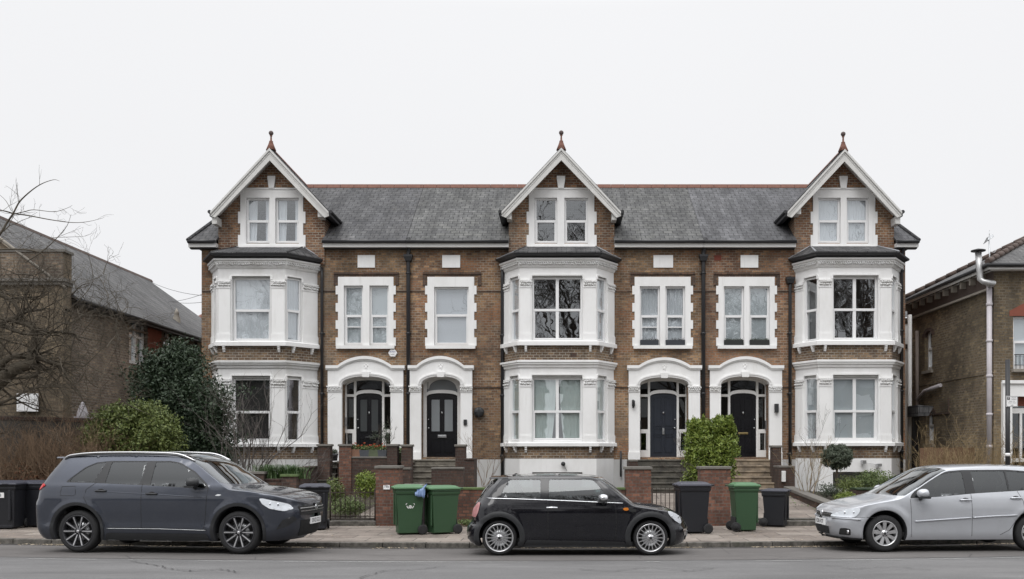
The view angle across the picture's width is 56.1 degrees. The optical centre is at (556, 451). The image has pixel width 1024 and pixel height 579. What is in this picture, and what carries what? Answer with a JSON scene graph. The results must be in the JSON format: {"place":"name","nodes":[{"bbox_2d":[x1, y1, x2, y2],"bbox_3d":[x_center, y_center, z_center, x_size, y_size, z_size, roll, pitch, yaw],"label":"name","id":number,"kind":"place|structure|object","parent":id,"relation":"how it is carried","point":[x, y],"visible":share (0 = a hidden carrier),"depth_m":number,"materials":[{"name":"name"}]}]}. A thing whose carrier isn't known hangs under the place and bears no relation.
{"place":"outdoors","nodes":[
{"label":"outdoors","id":0,"kind":"place"},
{"bbox_2d":[0,526,840,541],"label":"pavement","id":1,"kind":"structure","parent":0,"point":[384,533],"depth_m":19.13,"materials":[{"name":"concrete"}]},
{"bbox_2d":[0,480,27,527],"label":"wheelie bin","id":2,"kind":"object","parent":1,"relation":"on","point":[12,501],"visible":1,"depth_m":20.63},
{"bbox_2d":[20,480,44,526],"bbox_3d":[-11.588,1.162,21.400,0.818,1.028,0.613,0,0,6],"label":"wheelie bin","id":3,"kind":"object","parent":1,"relation":"on","point":[32,490],"visible":0.29,"depth_m":21.15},
{"bbox_2d":[299,483,330,528],"bbox_3d":[-5.193,1.187,20.606,0.655,0.978,0.730,0,0,-14],"label":"wheelie bin","id":4,"kind":"object","parent":1,"relation":"on","point":[321,490],"visible":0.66,"depth_m":20.35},
{"bbox_2d":[328,518,375,525],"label":"gate sill","id":5,"kind":"structure","parent":1,"relation":"on","point":[352,522],"depth_m":21.56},
{"bbox_2d":[329,487,375,520],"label":"iron gate","id":6,"kind":"structure","parent":5,"relation":"on","point":[350,516],"depth_m":21.69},
{"bbox_2d":[391,484,427,534],"bbox_3d":[-2.984,1.177,19.502,0.729,0.998,0.634,0,0,-16],"label":"wheelie bin","id":7,"kind":"object","parent":1,"relation":"on","point":[407,510],"visible":0.94,"depth_m":19.25,"materials":[{"name":"plastic"}]},
{"bbox_2d":[424,485,462,533],"bbox_3d":[-2.334,1.187,19.603,0.747,0.978,0.592,0,0,-28],"label":"wheelie bin","id":8,"kind":"object","parent":1,"relation":"on","point":[440,507],"visible":0.92,"depth_m":19.39,"materials":[{"name":"plastic"}]},
{"bbox_2d":[672,481,714,533],"bbox_3d":[2.809,1.152,19.750,0.783,1.048,0.613,0,0,-6],"label":"wheelie bin","id":9,"kind":"object","parent":1,"relation":"on","point":[691,502],"visible":0.93,"depth_m":19.50,"materials":[{"name":"plastic"}]},
{"bbox_2d":[725,482,760,531],"bbox_3d":[3.911,1.167,20.200,0.676,1.018,0.528,0,0,-4],"label":"wheelie bin","id":10,"kind":"object","parent":1,"relation":"on","point":[744,504],"visible":1,"depth_m":19.99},
{"bbox_2d":[759,488,790,526],"bbox_3d":[4.869,1.257,21.453,0.676,0.838,0.549,0,0,24],"label":"wheelie bin","id":11,"kind":"object","parent":1,"relation":"on","point":[776,506],"visible":1,"depth_m":21.25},
{"bbox_2d":[756,518,815,525],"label":"gate sill","id":12,"kind":"structure","parent":1,"relation":"on","point":[800,521],"depth_m":21.56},
{"bbox_2d":[1005,359,1017,464],"bbox_3d":[10.162,-0.175,21.491,0.258,3.750,0.129,0,0,0],"label":"parking sign","id":13,"kind":"object","parent":1,"relation":"on","point":[1011,401],"visible":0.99,"depth_m":21.45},
{"bbox_2d":[0,556,1023,578],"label":"road","id":14,"kind":"structure","parent":0,"point":[1005,567],"depth_m":13.66,"materials":[{"name":"asphalt"}]},
{"bbox_2d":[0,543,1014,548],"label":"gutter","id":15,"kind":"object","parent":14,"relation":"on","point":[471,548],"visible":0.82,"depth_m":17.56,"materials":[{"name":"grey"}]},
{"bbox_2d":[10,526,1013,548],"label":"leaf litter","id":16,"kind":"object","parent":15,"relation":"on","point":[523,547],"visible":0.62,"depth_m":17.67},
{"bbox_2d":[0,544,1023,560],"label":"parking lane","id":17,"kind":"structure","parent":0,"point":[554,554],"depth_m":16.07,"materials":[{"name":"asphalt"}]},
{"bbox_2d":[36,451,322,553],"bbox_3d":[-6.518,0.850,16.847,4.749,1.693,2.227,0,0,5],"label":"parked car","id":18,"kind":"object","parent":17,"relation":"on","point":[87,501],"visible":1,"depth_m":16.03,"materials":[{"name":"grey metal"}]},
{"bbox_2d":[467,473,686,554],"bbox_3d":[0.346,1.038,16.460,3.737,1.318,2.073,0,0,0],"label":"parked car","id":19,"kind":"object","parent":17,"relation":"on","point":[510,512],"visible":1,"depth_m":15.64,"materials":[{"name":"black paint"}]},
{"bbox_2d":[814,464,1023,551],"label":"parked car","id":20,"kind":"object","parent":17,"relation":"on","point":[983,502],"visible":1,"depth_m":16.32,"materials":[{"name":"silver metal"}]},
{"bbox_2d":[0,0,1023,317],"label":"sky","id":21,"kind":"structure","parent":0,"point":[144,114],"materials":[{"name":"white"}]},
{"bbox_2d":[327,491,846,518],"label":"garden soil","id":22,"kind":"structure","parent":0,"point":[370,502],"depth_m":25.02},
{"bbox_2d":[0,416,93,479],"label":"garden wall","id":23,"kind":"structure","parent":22,"relation":"on","point":[31,421],"depth_m":23.70,"materials":[{"name":"brick"}]},
{"bbox_2d":[0,401,149,479],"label":"twiggy hedge","id":24,"kind":"object","parent":22,"relation":"on","point":[29,471],"visible":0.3,"depth_m":22.34,"materials":[{"name":"brown plant"}]},
{"bbox_2d":[0,169,174,454],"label":"bare tree","id":25,"kind":"object","parent":22,"relation":"on","point":[9,373],"visible":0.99,"depth_m":22.26,"materials":[{"name":"brown plant"}]},
{"bbox_2d":[0,216,201,417],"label":"side building","id":26,"kind":"structure","parent":22,"relation":"on","point":[152,299],"depth_m":27.25,"materials":[{"name":"brick"}]},
{"bbox_2d":[129,322,143,364],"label":"window","id":27,"kind":"structure","parent":26,"relation":"in","point":[131,359],"depth_m":29.45,"materials":[{"name":"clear glass"}]},
{"bbox_2d":[72,396,188,452],"bbox_3d":[-10.245,0.141,23.281,2.670,2.972,2.130,0,0,0],"label":"rounded bush","id":28,"kind":"object","parent":22,"relation":"on","point":[155,428],"visible":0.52,"depth_m":22.83,"materials":[{"name":"green plant"}]},
{"bbox_2d":[112,332,258,463],"bbox_3d":[-10.038,-0.784,25.302,4.558,4.908,3.338,0,0,0],"label":"evergreen tree","id":29,"kind":"object","parent":22,"relation":"on","point":[177,365],"visible":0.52,"depth_m":24.82,"materials":[{"name":"green plant"}]},
{"bbox_2d":[165,367,334,470],"bbox_3d":[-7.809,-0.339,24.033,3.750,3.469,2.456,0,0,17],"label":"bare shrub","id":30,"kind":"object","parent":22,"relation":"on","point":[242,462],"visible":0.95,"depth_m":24.13,"materials":[{"name":"plant"}]},
{"bbox_2d":[265,478,301,485],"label":"garden wall","id":31,"kind":"structure","parent":22,"relation":"on","point":[276,481],"depth_m":22.40,"materials":[{"name":"brick"}]},
{"bbox_2d":[263,464,285,478],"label":"strap leaved plant","id":32,"kind":"object","parent":31,"relation":"on","point":[275,475],"visible":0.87,"depth_m":22.48,"materials":[{"name":"green plant"}]},
{"bbox_2d":[279,464,311,478],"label":"strap leaved plant","id":33,"kind":"object","parent":31,"relation":"on","point":[300,471],"visible":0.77,"depth_m":22.53,"materials":[{"name":"green plant"}]},
{"bbox_2d":[280,474,299,488],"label":"brick pier","id":34,"kind":"structure","parent":22,"relation":"on","point":[291,480],"depth_m":22.30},
{"bbox_2d":[258,429,340,481],"bbox_3d":[-6.649,0.364,24.606,2.139,1.965,1.477,0,0,-18],"label":"bare shrub","id":35,"kind":"object","parent":22,"relation":"on","point":[303,459],"visible":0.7,"depth_m":24.76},
{"bbox_2d":[186,131,423,473],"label":"terraced house","id":36,"kind":"structure","parent":22,"relation":"on","point":[303,284],"depth_m":28.68,"materials":[{"name":"brick"}]},
{"bbox_2d":[234,378,269,441],"bbox_3d":[-8.897,-1.196,28.104,1.110,1.855,0.091,0,0,0],"label":"bay sash window","id":37,"kind":"structure","parent":36,"relation":"in","point":[258,382],"depth_m":28.14,"materials":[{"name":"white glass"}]},
{"bbox_2d":[234,278,269,340],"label":"bay sash window","id":38,"kind":"structure","parent":36,"relation":"in","point":[251,295],"depth_m":28.16,"materials":[{"name":"white glass"}]},
{"bbox_2d":[247,199,268,242],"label":"gable window","id":39,"kind":"structure","parent":36,"relation":"in","point":[252,204],"depth_m":28.89,"materials":[{"name":"white glass"}]},
{"bbox_2d":[203,246,322,473],"bbox_3d":[-8.771,-2.368,28.296,3.615,7.536,1.262,0,0,0],"label":"bay window","id":40,"kind":"structure","parent":36,"relation":"in","point":[241,359],"depth_m":27.95,"materials":[{"name":"paint"}]},
{"bbox_2d":[276,199,298,242],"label":"gable window","id":41,"kind":"structure","parent":36,"relation":"in","point":[281,204],"depth_m":28.89,"materials":[{"name":"white glass"}]},
{"bbox_2d":[287,378,299,441],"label":"bay sash window","id":42,"kind":"structure","parent":36,"relation":"in","point":[293,390],"depth_m":28.29,"materials":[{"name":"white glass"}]},
{"bbox_2d":[287,278,299,341],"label":"bay sash window","id":43,"kind":"structure","parent":36,"relation":"in","point":[293,285],"depth_m":28.30,"materials":[{"name":"white glass"}]},
{"bbox_2d":[345,286,362,344],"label":"sash window","id":44,"kind":"structure","parent":36,"relation":"in","point":[353,294],"depth_m":28.95,"materials":[{"name":"white glass"}]},
{"bbox_2d":[357,393,381,449],"bbox_3d":[-5.687,-0.758,29.117,0.779,1.993,0.097,0,0,0],"label":"front door","id":45,"kind":"structure","parent":36,"relation":"in","point":[369,405],"depth_m":29.12,"materials":[{"name":"black wood"}]},
{"bbox_2d":[370,286,388,344],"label":"sash window","id":46,"kind":"structure","parent":36,"relation":"in","point":[379,295],"depth_m":28.95,"materials":[{"name":"white glass"}]},
{"bbox_2d":[292,466,317,484],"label":"garden wall","id":47,"kind":"structure","parent":22,"relation":"on","point":[312,476],"depth_m":25.45,"materials":[{"name":"brick"}]},
{"bbox_2d":[316,444,333,479],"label":"brick pier","id":48,"kind":"structure","parent":22,"relation":"on","point":[327,468],"depth_m":26.30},
{"bbox_2d":[326,476,344,501],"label":"garden plant","id":49,"kind":"object","parent":22,"relation":"on","point":[336,484],"visible":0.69,"depth_m":22.36,"materials":[{"name":"green plant"}]},
{"bbox_2d":[338,444,353,494],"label":"brick pier","id":50,"kind":"structure","parent":22,"relation":"on","point":[345,456],"depth_m":26.30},
{"bbox_2d":[354,469,375,500],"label":"garden plant","id":51,"kind":"object","parent":22,"relation":"on","point":[367,483],"visible":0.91,"depth_m":23.49,"materials":[{"name":"green plant"}]},
{"bbox_2d":[351,457,386,494],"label":"garden wall","id":52,"kind":"structure","parent":22,"relation":"on","point":[360,464],"depth_m":26.35,"materials":[{"name":"brick"}]},
{"bbox_2d":[374,465,403,525],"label":"brick pier","id":53,"kind":"structure","parent":22,"relation":"on","point":[391,475],"depth_m":21.60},
{"bbox_2d":[386,444,399,464],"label":"brick pier","id":54,"kind":"structure","parent":22,"relation":"on","point":[392,454],"depth_m":26.30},
{"bbox_2d":[400,444,413,483],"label":"brick pier","id":55,"kind":"structure","parent":22,"relation":"on","point":[406,455],"depth_m":26.30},
{"bbox_2d":[403,468,411,483],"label":"garden wall","id":56,"kind":"structure","parent":22,"relation":"on","point":[407,475],"depth_m":25.30,"materials":[{"name":"brick"}]},
{"bbox_2d":[413,459,454,484],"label":"entrance steps","id":57,"kind":"structure","parent":22,"relation":"on","point":[421,471],"depth_m":28.04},
{"bbox_2d":[431,467,464,486],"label":"garden wall","id":58,"kind":"structure","parent":22,"relation":"on","point":[455,476],"depth_m":24.60,"materials":[{"name":"brick"}]},
{"bbox_2d":[454,444,467,466],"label":"brick pier","id":59,"kind":"structure","parent":22,"relation":"on","point":[460,452],"depth_m":26.30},
{"bbox_2d":[464,458,476,486],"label":"brick pier","id":60,"kind":"structure","parent":22,"relation":"on","point":[470,465],"depth_m":25.60,"materials":[{"name":"brick"}]},
{"bbox_2d":[459,418,508,486],"bbox_3d":[-2.115,0.062,27.636,1.677,2.248,1.238,0,0,0],"label":"bare shrub","id":61,"kind":"object","parent":22,"relation":"on","point":[478,460],"visible":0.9,"depth_m":27.65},
{"bbox_2d":[457,487,624,525],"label":"garden wall","id":62,"kind":"structure","parent":22,"relation":"on","point":[468,497],"depth_m":21.60,"materials":[{"name":"brick"}]},
{"bbox_2d":[403,130,703,486],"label":"terraced house","id":63,"kind":"structure","parent":22,"relation":"on","point":[517,295],"depth_m":28.76,"materials":[{"name":"brick"}]},
{"bbox_2d":[427,393,456,456],"bbox_3d":[-3.477,-0.758,29.117,0.924,1.993,0.097,0,0,0],"label":"front door","id":64,"kind":"structure","parent":63,"relation":"in","point":[441,407],"depth_m":29.12,"materials":[{"name":"black wood"}]},
{"bbox_2d":[435,287,468,344],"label":"sash window","id":65,"kind":"structure","parent":63,"relation":"in","point":[451,303],"depth_m":28.95,"materials":[{"name":"white glass"}]},
{"bbox_2d":[512,378,518,441],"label":"bay sash window","id":66,"kind":"structure","parent":63,"relation":"in","point":[515,382],"depth_m":28.40,"materials":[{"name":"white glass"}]},
{"bbox_2d":[512,278,518,341],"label":"bay sash window","id":67,"kind":"structure","parent":63,"relation":"in","point":[515,305],"depth_m":28.39,"materials":[{"name":"white glass"}]},
{"bbox_2d":[535,199,556,242],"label":"gable window","id":68,"kind":"structure","parent":63,"relation":"in","point":[536,221],"depth_m":28.81,"materials":[{"name":"white glass"}]},
{"bbox_2d":[532,378,581,440],"bbox_3d":[0.014,-1.211,28.115,1.455,1.855,0.113,0,0,0],"label":"bay sash window","id":69,"kind":"structure","parent":63,"relation":"in","point":[544,390],"depth_m":28.15,"materials":[{"name":"white glass"}]},
{"bbox_2d":[532,278,581,339],"bbox_3d":[0.014,-4.141,28.099,1.455,1.865,0.082,0,0,0],"label":"bay sash window","id":70,"kind":"structure","parent":63,"relation":"in","point":[557,310],"depth_m":28.07,"materials":[{"name":"white glass"}]},
{"bbox_2d":[495,246,621,484],"bbox_3d":[0.055,-2.376,28.286,3.785,7.552,1.242,0,0,0],"label":"bay window","id":71,"kind":"structure","parent":63,"relation":"in","point":[525,359],"depth_m":27.95,"materials":[{"name":"white paint"}]},
{"bbox_2d":[565,199,587,242],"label":"gable window","id":72,"kind":"structure","parent":63,"relation":"in","point":[566,221],"depth_m":28.81,"materials":[{"name":"white glass"}]},
{"bbox_2d":[597,378,604,441],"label":"bay sash window","id":73,"kind":"structure","parent":63,"relation":"in","point":[600,382],"depth_m":28.38,"materials":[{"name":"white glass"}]},
{"bbox_2d":[597,278,604,341],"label":"bay sash window","id":74,"kind":"structure","parent":63,"relation":"in","point":[600,282],"depth_m":28.39,"materials":[{"name":"white glass"}]},
{"bbox_2d":[640,287,658,339],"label":"sash window","id":75,"kind":"structure","parent":63,"relation":"in","point":[649,296],"depth_m":28.96,"materials":[{"name":"white glass"}]},
{"bbox_2d":[650,393,675,456],"bbox_3d":[3.230,-0.758,29.117,0.798,1.993,0.097,0,0,0],"label":"front door","id":76,"kind":"structure","parent":63,"relation":"in","point":[662,405],"depth_m":29.12,"materials":[{"name":"wood"}]},
{"bbox_2d":[665,287,684,344],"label":"sash window","id":77,"kind":"structure","parent":63,"relation":"in","point":[674,296],"depth_m":28.95,"materials":[{"name":"white glass"}]},
{"bbox_2d":[623,466,652,502],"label":"brick pier","id":78,"kind":"structure","parent":22,"relation":"on","point":[637,482],"depth_m":21.60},
{"bbox_2d":[637,459,689,491],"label":"entrance steps","id":79,"kind":"structure","parent":22,"relation":"on","point":[661,480],"depth_m":27.77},
{"bbox_2d":[650,413,741,494],"bbox_3d":[3.442,0.324,22.848,1.954,2.487,2.205,0,0,33],"label":"leafy hedge","id":80,"kind":"object","parent":22,"relation":"on","point":[713,441],"visible":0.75,"depth_m":22.46,"materials":[{"name":"green plant"}]},
{"bbox_2d":[696,466,731,525],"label":"brick pier","id":81,"kind":"structure","parent":22,"relation":"on","point":[719,504],"depth_m":21.60,"materials":[{"name":"brick"}]},
{"bbox_2d":[731,459,773,492],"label":"entrance steps","id":82,"kind":"structure","parent":22,"relation":"on","point":[757,471],"depth_m":27.77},
{"bbox_2d":[769,445,782,481],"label":"brick pier","id":83,"kind":"structure","parent":22,"relation":"on","point":[775,450],"depth_m":27.30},
{"bbox_2d":[773,465,794,487],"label":"garden wall","id":84,"kind":"structure","parent":22,"relation":"on","point":[790,476],"depth_m":26.60,"materials":[{"name":"brick"}]},
{"bbox_2d":[687,132,920,491],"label":"terraced house","id":85,"kind":"structure","parent":22,"relation":"on","point":[808,280],"depth_m":28.70,"materials":[{"name":"brick"}]},
{"bbox_2d":[724,287,742,339],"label":"sash window","id":86,"kind":"structure","parent":85,"relation":"in","point":[733,296],"depth_m":28.95,"materials":[{"name":"white glass"}]},
{"bbox_2d":[730,393,755,456],"bbox_3d":[5.648,-0.758,29.117,0.779,1.993,0.097,0,0,0],"label":"front door","id":87,"kind":"structure","parent":85,"relation":"in","point":[742,405],"depth_m":29.12,"materials":[{"name":"black wood"}]},
{"bbox_2d":[749,287,768,344],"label":"sash window","id":88,"kind":"structure","parent":85,"relation":"in","point":[758,296],"depth_m":28.95,"materials":[{"name":"white glass"}]},
{"bbox_2d":[805,378,816,440],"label":"bay sash window","id":89,"kind":"structure","parent":85,"relation":"in","point":[810,383],"depth_m":28.36,"materials":[{"name":"white glass"}]},
{"bbox_2d":[805,277,816,341],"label":"bay sash window","id":90,"kind":"structure","parent":85,"relation":"in","point":[807,311],"depth_m":28.43,"materials":[{"name":"white wood"}]},
{"bbox_2d":[818,199,839,242],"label":"gable window","id":91,"kind":"structure","parent":85,"relation":"in","point":[828,209],"depth_m":28.90,"materials":[{"name":"white glass"}]},
{"bbox_2d":[788,245,909,491],"bbox_3d":[8.721,-2.382,28.286,3.620,7.563,1.241,0,0,0],"label":"bay window","id":92,"kind":"structure","parent":85,"relation":"in","point":[824,359],"depth_m":27.95,"materials":[{"name":"white paint"}]},
{"bbox_2d":[833,378,876,440],"bbox_3d":[8.702,-1.222,28.104,1.315,1.855,0.091,0,0,0],"label":"bay sash window","id":93,"kind":"structure","parent":85,"relation":"in","point":[854,399],"depth_m":28.14,"materials":[{"name":"white glass"}]},
{"bbox_2d":[833,277,876,339],"bbox_3d":[8.702,-4.152,28.099,1.315,1.865,0.082,0,0,0],"label":"bay sash window","id":94,"kind":"structure","parent":85,"relation":"in","point":[853,309],"depth_m":28.07,"materials":[{"name":"white wood"}]},
{"bbox_2d":[847,199,867,242],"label":"gable window","id":95,"kind":"structure","parent":85,"relation":"in","point":[857,209],"depth_m":28.90,"materials":[{"name":"white glass"}]},
{"bbox_2d":[892,378,894,440],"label":"bay sash window","id":96,"kind":"structure","parent":85,"relation":"in","point":[893,385],"depth_m":28.37,"materials":[{"name":"white wood"}]},
{"bbox_2d":[892,279,894,340],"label":"bay sash window","id":97,"kind":"structure","parent":85,"relation":"in","point":[893,286],"depth_m":28.37,"materials":[{"name":"white wood"}]},
{"bbox_2d":[772,439,841,492],"bbox_3d":[6.566,0.432,25.144,1.707,1.725,1.975,0,0,0],"label":"bare shrub","id":98,"kind":"object","parent":22,"relation":"on","point":[819,467],"visible":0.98,"depth_m":25.24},
{"bbox_2d":[784,486,830,507],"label":"garden wall","id":99,"kind":"structure","parent":22,"relation":"on","point":[811,499],"depth_m":24.57,"materials":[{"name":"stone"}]},
{"bbox_2d":[817,481,838,497],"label":"garden plant","id":100,"kind":"object","parent":22,"relation":"on","point":[832,492],"visible":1,"depth_m":24.94,"materials":[{"name":"green plant"}]},
{"bbox_2d":[820,444,854,498],"bbox_3d":[7.448,0.542,25.504,0.926,1.520,0.930,0,0,0],"label":"topiary ball","id":101,"kind":"object","parent":22,"relation":"on","point":[840,456],"visible":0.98,"depth_m":25.29,"materials":[{"name":"green plant"}]},
{"bbox_2d":[834,475,863,496],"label":"garden plant","id":102,"kind":"object","parent":22,"relation":"on","point":[849,483],"visible":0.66,"depth_m":24.93,"materials":[{"name":"green plant"}]},
{"bbox_2d":[848,468,895,486],"bbox_3d":[8.543,0.834,25.795,1.284,0.778,1.043,0,0,-35],"label":"garden plant","id":103,"kind":"object","parent":22,"relation":"on","point":[871,479],"visible":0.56,"depth_m":25.70,"materials":[{"name":"green plant"}]},
{"bbox_2d":[905,311,907,470],"bbox_3d":[11.696,-2.014,34.900,2.753,7.428,3.200,0,0,0],"label":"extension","id":104,"kind":"object","parent":22,"relation":"on","point":[906,381],"depth_m":33.50,"materials":[{"name":"paint"}]},
{"bbox_2d":[908,314,911,469],"bbox_3d":[11.030,-1.430,30.000,0.124,5.660,0.130,0,0,0],"label":"soil pipe","id":105,"kind":"object","parent":22,"relation":"on","point":[910,377],"visible":0.66,"depth_m":29.94,"materials":[{"name":"white paint"}]},
{"bbox_2d":[907,405,933,467],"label":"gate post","id":106,"kind":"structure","parent":22,"relation":"on","point":[915,412],"depth_m":29.40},
{"bbox_2d":[920,447,974,465],"bbox_3d":[11.096,0.645,27.212,1.610,1.511,0.025,0,0,0],"label":"timber fence","id":107,"kind":"object","parent":22,"relation":"on","point":[937,451],"visible":0.23,"depth_m":27.20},
{"bbox_2d":[896,407,1023,471],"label":"golden bare bush","id":108,"kind":"object","parent":22,"relation":"on","point":[980,453],"visible":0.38,"depth_m":23.04,"materials":[{"name":"plant"}]},
{"bbox_2d":[905,236,1023,465],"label":"neighbouring house","id":109,"kind":"structure","parent":22,"relation":"on","point":[967,330],"depth_m":27.34,"materials":[{"name":"brick"}]},
{"bbox_2d":[928,332,931,369],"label":"window","id":110,"kind":"structure","parent":109,"relation":"in","point":[929,334],"depth_m":30.78,"materials":[{"name":"white glass"}]},
{"bbox_2d":[1013,317,1023,368],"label":"window","id":111,"kind":"structure","parent":109,"relation":"in","point":[1018,322],"depth_m":26.18,"materials":[{"name":"white glass"}]},
{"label":"ground cover","id":112,"kind":"object","parent":22,"relation":"on","visible":0},
{"bbox_2d":[328,494,368,515],"bbox_3d":[-4.894,1.251,22.419,0.969,0.604,0.872,0,0,-37],"label":"garden plant","id":113,"kind":"object","parent":112,"relation":"on","point":[360,505],"visible":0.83,"depth_m":22.30,"materials":[{"name":"green plant"}]},
{"bbox_2d":[653,493,674,510],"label":"path","id":114,"kind":"structure","parent":0,"point":[660,499],"depth_m":25.29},
{"bbox_2d":[758,493,815,517],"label":"path","id":115,"kind":"structure","parent":0,"point":[799,509],"depth_m":23.60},
{"label":"ground","id":116,"kind":"structure","parent":0,"visible":0},
{"bbox_2d":[0,538,1013,547],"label":"kerb","id":117,"kind":"structure","parent":116,"relation":"on","point":[465,544],"depth_m":17.81,"materials":[{"name":"concrete"}]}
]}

